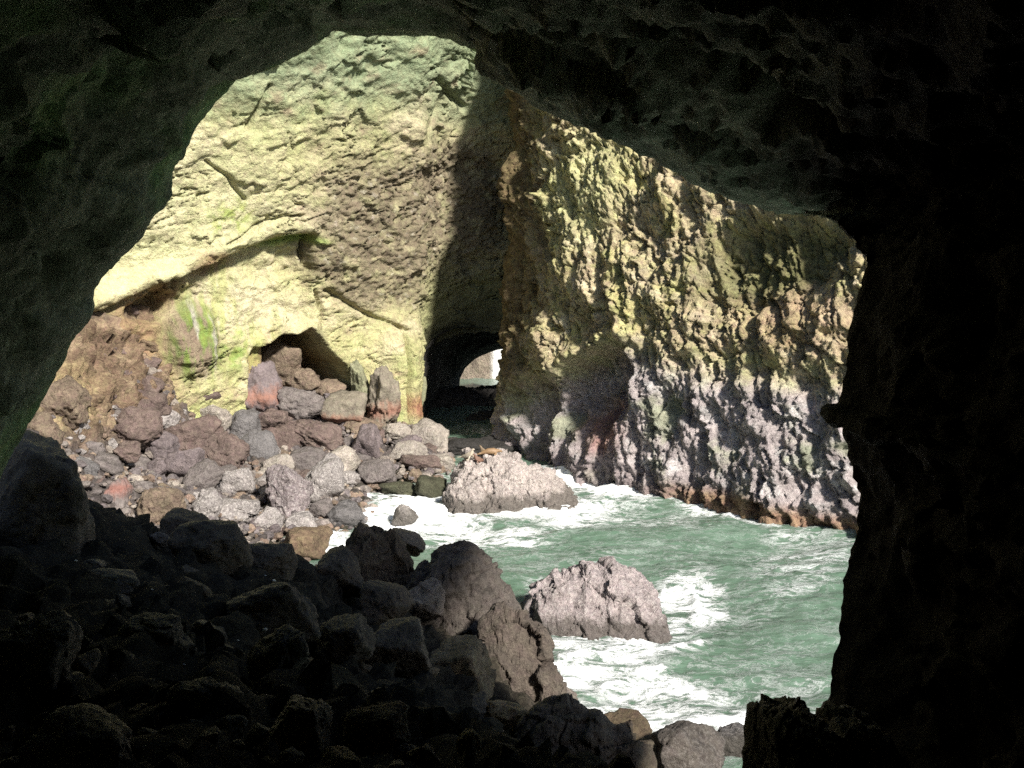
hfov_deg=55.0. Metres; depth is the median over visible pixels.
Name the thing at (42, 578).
ground
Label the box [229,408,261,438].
boulder
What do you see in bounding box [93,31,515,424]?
cave wall
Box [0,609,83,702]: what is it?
boulder
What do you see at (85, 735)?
boulder
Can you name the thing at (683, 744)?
boulder
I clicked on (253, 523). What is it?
stone
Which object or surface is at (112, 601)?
stone
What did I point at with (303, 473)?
stone
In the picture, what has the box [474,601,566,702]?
boulder
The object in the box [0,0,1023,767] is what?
cave mouth
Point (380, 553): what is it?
boulder
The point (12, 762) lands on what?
stone
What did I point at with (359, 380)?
boulder
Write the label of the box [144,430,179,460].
boulder
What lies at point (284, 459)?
boulder
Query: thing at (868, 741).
boulder
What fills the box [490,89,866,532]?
cliff
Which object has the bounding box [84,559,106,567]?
stone
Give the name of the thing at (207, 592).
boulder
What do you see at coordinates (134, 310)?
stone
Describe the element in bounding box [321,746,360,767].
boulder
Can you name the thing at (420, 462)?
boulder
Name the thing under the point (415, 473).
stone
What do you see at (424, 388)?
boulder
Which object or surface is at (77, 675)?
stone
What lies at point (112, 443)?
stone
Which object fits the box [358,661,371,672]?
stone
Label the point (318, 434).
boulder
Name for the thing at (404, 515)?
sea rock
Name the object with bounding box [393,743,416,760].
stone
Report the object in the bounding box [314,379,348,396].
boulder
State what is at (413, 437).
stone
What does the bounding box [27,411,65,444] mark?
boulder
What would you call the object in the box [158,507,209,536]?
boulder
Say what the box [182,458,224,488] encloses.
boulder
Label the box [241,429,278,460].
boulder
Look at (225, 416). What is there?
boulder
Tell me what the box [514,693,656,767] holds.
boulder
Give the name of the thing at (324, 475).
boulder
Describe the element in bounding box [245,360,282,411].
boulder
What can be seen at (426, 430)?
boulder
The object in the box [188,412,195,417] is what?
stone
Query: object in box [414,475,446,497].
boulder
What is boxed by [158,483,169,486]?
stone
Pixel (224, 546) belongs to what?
boulder
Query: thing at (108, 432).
stone
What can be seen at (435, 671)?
stone
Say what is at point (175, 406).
stone
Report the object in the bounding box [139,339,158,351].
stone
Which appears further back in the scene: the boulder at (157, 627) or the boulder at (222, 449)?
the boulder at (222, 449)
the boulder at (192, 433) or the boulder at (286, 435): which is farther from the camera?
the boulder at (286, 435)
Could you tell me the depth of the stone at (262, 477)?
72.08 m
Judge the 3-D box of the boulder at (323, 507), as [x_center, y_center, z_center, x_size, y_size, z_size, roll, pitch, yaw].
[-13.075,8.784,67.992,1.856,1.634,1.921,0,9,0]
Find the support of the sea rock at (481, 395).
in the sea water
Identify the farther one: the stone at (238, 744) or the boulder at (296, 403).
the boulder at (296, 403)
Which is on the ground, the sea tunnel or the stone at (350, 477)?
the stone at (350, 477)
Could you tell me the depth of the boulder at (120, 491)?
61.23 m
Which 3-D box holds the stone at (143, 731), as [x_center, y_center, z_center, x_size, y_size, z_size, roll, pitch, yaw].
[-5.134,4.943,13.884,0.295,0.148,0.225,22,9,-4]
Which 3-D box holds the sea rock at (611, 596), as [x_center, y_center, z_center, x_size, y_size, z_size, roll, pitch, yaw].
[4.201,11.943,50.617,8.739,6.238,6.712,0,9,0]
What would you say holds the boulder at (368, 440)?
on the ground
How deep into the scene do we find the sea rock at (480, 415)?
105.01 m
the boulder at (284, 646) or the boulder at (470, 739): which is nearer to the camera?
the boulder at (470, 739)
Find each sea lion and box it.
[460,449,474,460]
[473,454,483,463]
[476,448,501,454]
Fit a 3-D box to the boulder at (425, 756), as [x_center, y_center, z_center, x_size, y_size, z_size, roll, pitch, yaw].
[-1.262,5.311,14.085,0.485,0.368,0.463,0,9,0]
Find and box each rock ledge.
[741,693,847,767]
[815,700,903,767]
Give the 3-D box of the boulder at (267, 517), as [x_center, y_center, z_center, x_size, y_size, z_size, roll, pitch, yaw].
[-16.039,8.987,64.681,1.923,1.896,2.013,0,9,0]
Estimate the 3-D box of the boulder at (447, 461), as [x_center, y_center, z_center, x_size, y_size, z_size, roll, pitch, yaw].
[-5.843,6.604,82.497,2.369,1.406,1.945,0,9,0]
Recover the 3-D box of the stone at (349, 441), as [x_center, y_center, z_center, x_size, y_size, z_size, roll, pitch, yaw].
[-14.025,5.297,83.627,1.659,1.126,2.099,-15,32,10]
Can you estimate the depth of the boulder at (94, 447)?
66.75 m
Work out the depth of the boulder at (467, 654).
35.98 m
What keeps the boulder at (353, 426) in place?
on the ground
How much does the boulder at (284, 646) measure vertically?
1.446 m
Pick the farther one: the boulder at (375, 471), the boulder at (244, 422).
the boulder at (244, 422)
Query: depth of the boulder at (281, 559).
35.60 m
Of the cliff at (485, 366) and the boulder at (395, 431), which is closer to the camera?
the boulder at (395, 431)
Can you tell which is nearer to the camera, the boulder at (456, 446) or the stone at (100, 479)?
the stone at (100, 479)
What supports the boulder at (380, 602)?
on the ground
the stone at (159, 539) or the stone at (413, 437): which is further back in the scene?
the stone at (413, 437)
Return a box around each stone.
[0,755,24,767]
[15,612,34,621]
[67,671,84,679]
[73,648,100,675]
[74,419,90,434]
[78,435,85,442]
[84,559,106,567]
[87,362,96,372]
[90,488,103,494]
[91,393,104,407]
[95,475,104,482]
[104,426,111,437]
[105,599,114,604]
[108,438,119,457]
[115,593,131,607]
[127,703,148,713]
[130,306,139,315]
[133,455,150,469]
[137,481,153,491]
[137,727,156,734]
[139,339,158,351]
[141,375,165,391]
[144,357,161,368]
[149,532,169,548]
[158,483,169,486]
[161,390,174,395]
[161,410,180,429]
[171,403,179,409]
[182,564,199,572]
[182,635,196,655]
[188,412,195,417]
[192,619,227,639]
[199,726,220,743]
[216,714,247,734]
[229,739,245,750]
[244,723,269,747]
[247,518,261,529]
[255,473,266,487]
[256,493,267,505]
[265,523,280,532]
[279,747,303,767]
[298,469,308,477]
[338,422,350,434]
[342,436,354,446]
[343,470,360,487]
[357,453,370,460]
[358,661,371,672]
[380,429,384,438]
[387,760,404,767]
[391,439,400,446]
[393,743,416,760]
[401,434,422,442]
[406,468,421,482]
[423,467,434,473]
[424,442,436,452]
[432,667,439,676]
[472,691,487,714]
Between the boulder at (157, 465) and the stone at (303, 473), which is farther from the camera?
the stone at (303, 473)
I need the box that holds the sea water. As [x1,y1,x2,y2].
[283,378,856,767]
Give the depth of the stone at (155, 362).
79.17 m
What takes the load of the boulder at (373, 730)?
on the ground
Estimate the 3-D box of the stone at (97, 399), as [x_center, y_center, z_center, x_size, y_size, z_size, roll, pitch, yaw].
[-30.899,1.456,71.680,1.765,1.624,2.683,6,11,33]
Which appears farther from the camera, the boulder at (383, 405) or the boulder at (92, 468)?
the boulder at (383, 405)
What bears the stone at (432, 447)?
on the ground
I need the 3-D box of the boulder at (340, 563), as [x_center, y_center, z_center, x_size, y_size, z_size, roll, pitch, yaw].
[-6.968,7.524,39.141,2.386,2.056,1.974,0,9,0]
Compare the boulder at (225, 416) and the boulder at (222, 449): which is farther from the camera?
the boulder at (225, 416)
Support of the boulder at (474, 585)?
on the ground
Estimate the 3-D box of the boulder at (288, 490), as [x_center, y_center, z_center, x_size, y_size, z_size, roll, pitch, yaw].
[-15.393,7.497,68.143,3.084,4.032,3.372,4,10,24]
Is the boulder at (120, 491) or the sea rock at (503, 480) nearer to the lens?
the boulder at (120, 491)
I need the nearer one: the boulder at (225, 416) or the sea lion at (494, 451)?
the sea lion at (494, 451)
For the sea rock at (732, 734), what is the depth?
37.26 m
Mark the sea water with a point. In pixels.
(751, 609)
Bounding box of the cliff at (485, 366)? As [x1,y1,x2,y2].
[460,349,501,378]
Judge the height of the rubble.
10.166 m
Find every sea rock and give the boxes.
[391,504,418,525]
[433,384,496,407]
[442,447,578,514]
[465,408,493,420]
[520,556,672,643]
[717,722,743,757]
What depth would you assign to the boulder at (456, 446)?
87.42 m
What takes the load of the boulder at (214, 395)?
on the ground
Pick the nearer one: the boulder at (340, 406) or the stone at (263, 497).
the stone at (263, 497)
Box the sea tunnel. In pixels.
[422,327,502,417]
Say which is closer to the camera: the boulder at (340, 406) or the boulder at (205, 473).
the boulder at (205, 473)
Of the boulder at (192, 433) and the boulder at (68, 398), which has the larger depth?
the boulder at (192, 433)
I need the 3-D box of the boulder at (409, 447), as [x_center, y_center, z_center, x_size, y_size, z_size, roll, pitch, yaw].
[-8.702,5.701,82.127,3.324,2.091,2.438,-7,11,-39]
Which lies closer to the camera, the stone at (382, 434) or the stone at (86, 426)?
the stone at (86, 426)
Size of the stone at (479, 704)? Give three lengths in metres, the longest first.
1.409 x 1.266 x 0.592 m
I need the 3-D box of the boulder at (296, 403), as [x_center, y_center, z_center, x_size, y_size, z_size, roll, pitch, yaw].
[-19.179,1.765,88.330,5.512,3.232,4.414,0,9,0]
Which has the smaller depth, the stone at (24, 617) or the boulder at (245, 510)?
the stone at (24, 617)
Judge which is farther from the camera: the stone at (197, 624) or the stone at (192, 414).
the stone at (192, 414)
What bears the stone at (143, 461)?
on the ground
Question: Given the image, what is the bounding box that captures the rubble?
[52,364,455,561]
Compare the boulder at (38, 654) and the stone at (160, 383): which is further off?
the stone at (160, 383)
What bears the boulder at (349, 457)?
on the ground
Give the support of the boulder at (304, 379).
on the ground
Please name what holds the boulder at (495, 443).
in the sea water
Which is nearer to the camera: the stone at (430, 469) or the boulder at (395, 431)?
the stone at (430, 469)
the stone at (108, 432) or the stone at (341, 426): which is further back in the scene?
the stone at (341, 426)
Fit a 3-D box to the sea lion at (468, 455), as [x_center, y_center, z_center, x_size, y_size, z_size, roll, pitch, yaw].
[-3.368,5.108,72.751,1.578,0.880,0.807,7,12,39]
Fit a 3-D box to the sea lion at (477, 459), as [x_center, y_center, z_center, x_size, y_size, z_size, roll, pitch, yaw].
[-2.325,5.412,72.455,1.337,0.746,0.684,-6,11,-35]
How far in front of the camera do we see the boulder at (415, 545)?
47.15 m
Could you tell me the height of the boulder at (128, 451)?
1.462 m
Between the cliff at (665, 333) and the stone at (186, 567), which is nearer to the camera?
the stone at (186, 567)
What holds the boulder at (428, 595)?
on the ground
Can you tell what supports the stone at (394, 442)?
on the ground
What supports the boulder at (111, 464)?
on the ground
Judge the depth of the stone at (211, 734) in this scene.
13.93 m
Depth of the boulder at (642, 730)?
36.96 m
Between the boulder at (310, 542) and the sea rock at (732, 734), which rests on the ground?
the boulder at (310, 542)
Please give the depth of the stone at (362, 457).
80.15 m
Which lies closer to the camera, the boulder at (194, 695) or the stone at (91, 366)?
the boulder at (194, 695)
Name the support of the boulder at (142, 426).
on the ground
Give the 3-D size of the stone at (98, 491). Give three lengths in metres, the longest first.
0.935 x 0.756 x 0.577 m
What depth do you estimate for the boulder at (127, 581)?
27.26 m
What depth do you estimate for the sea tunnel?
115.10 m
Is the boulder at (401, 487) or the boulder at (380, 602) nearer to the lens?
the boulder at (380, 602)
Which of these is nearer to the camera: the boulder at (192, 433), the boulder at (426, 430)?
the boulder at (192, 433)
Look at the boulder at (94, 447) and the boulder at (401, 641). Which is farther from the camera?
the boulder at (94, 447)
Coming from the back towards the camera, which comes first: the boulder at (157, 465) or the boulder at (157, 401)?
the boulder at (157, 401)
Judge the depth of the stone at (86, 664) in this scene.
17.89 m
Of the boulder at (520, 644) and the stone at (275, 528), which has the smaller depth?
the boulder at (520, 644)
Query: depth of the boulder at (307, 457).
75.39 m
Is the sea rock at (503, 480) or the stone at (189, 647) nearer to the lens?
the stone at (189, 647)
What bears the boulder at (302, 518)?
on the ground
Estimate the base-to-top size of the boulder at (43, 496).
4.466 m
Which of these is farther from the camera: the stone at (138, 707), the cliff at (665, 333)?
the cliff at (665, 333)
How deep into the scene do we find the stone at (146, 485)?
64.33 m
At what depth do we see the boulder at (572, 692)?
42.39 m
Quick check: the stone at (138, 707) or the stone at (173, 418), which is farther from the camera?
the stone at (173, 418)
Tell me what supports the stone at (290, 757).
on the ground
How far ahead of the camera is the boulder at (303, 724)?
13.92 m
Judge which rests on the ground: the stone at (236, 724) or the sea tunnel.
the stone at (236, 724)
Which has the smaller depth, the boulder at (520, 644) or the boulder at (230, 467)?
the boulder at (520, 644)
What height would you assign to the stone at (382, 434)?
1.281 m
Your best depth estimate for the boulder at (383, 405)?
88.92 m
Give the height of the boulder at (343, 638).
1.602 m
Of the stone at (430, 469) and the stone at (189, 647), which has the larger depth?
the stone at (430, 469)
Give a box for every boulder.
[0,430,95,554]
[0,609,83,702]
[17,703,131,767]
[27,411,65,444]
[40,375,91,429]
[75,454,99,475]
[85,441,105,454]
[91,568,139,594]
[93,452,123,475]
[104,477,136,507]
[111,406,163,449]
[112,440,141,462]
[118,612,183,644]
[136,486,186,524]
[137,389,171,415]
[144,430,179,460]
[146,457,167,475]
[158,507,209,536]
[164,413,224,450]
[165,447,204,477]
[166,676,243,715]
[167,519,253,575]
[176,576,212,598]
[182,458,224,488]
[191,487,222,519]
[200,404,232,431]
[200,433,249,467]
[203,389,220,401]
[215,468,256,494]
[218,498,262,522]
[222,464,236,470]
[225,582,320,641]
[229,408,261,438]
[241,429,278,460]
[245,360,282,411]
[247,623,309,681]
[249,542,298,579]
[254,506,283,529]
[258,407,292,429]
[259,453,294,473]
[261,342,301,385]
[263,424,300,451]
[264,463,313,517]
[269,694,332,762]
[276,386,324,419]
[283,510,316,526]
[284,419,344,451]
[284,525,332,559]
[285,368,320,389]
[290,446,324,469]
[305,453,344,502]
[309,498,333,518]
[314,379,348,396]
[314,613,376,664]
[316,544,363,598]
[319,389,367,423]
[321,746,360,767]
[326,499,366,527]
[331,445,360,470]
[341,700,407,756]
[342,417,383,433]
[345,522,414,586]
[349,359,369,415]
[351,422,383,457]
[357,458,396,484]
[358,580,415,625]
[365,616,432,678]
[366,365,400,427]
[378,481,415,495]
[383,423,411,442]
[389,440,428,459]
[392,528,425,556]
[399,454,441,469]
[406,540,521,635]
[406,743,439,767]
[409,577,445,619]
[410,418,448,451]
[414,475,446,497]
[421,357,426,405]
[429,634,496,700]
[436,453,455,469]
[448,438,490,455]
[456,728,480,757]
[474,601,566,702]
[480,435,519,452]
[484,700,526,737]
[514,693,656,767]
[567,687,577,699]
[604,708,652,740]
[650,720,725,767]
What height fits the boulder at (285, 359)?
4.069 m
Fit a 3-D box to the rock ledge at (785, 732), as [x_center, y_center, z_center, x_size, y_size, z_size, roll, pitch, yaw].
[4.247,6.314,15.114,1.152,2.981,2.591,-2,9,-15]
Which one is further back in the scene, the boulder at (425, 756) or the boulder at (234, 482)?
the boulder at (234, 482)
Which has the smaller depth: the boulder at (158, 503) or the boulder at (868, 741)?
the boulder at (868, 741)
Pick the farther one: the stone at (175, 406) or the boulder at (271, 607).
the stone at (175, 406)
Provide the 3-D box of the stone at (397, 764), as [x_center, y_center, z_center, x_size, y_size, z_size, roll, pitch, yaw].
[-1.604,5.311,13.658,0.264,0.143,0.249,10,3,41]
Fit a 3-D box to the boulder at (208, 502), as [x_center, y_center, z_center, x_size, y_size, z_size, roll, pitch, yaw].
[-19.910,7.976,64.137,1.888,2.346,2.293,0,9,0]
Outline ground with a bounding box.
[0,304,635,767]
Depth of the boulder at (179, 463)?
70.50 m
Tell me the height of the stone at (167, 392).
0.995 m
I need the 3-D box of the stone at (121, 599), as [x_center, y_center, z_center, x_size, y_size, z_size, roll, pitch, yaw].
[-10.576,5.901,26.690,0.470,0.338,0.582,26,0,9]
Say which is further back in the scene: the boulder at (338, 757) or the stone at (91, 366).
the stone at (91, 366)
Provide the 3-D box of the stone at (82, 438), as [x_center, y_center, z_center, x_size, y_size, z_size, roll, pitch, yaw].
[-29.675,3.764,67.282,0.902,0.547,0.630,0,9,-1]
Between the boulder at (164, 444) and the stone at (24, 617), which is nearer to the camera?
the stone at (24, 617)
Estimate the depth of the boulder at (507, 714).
31.51 m
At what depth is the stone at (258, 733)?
14.45 m

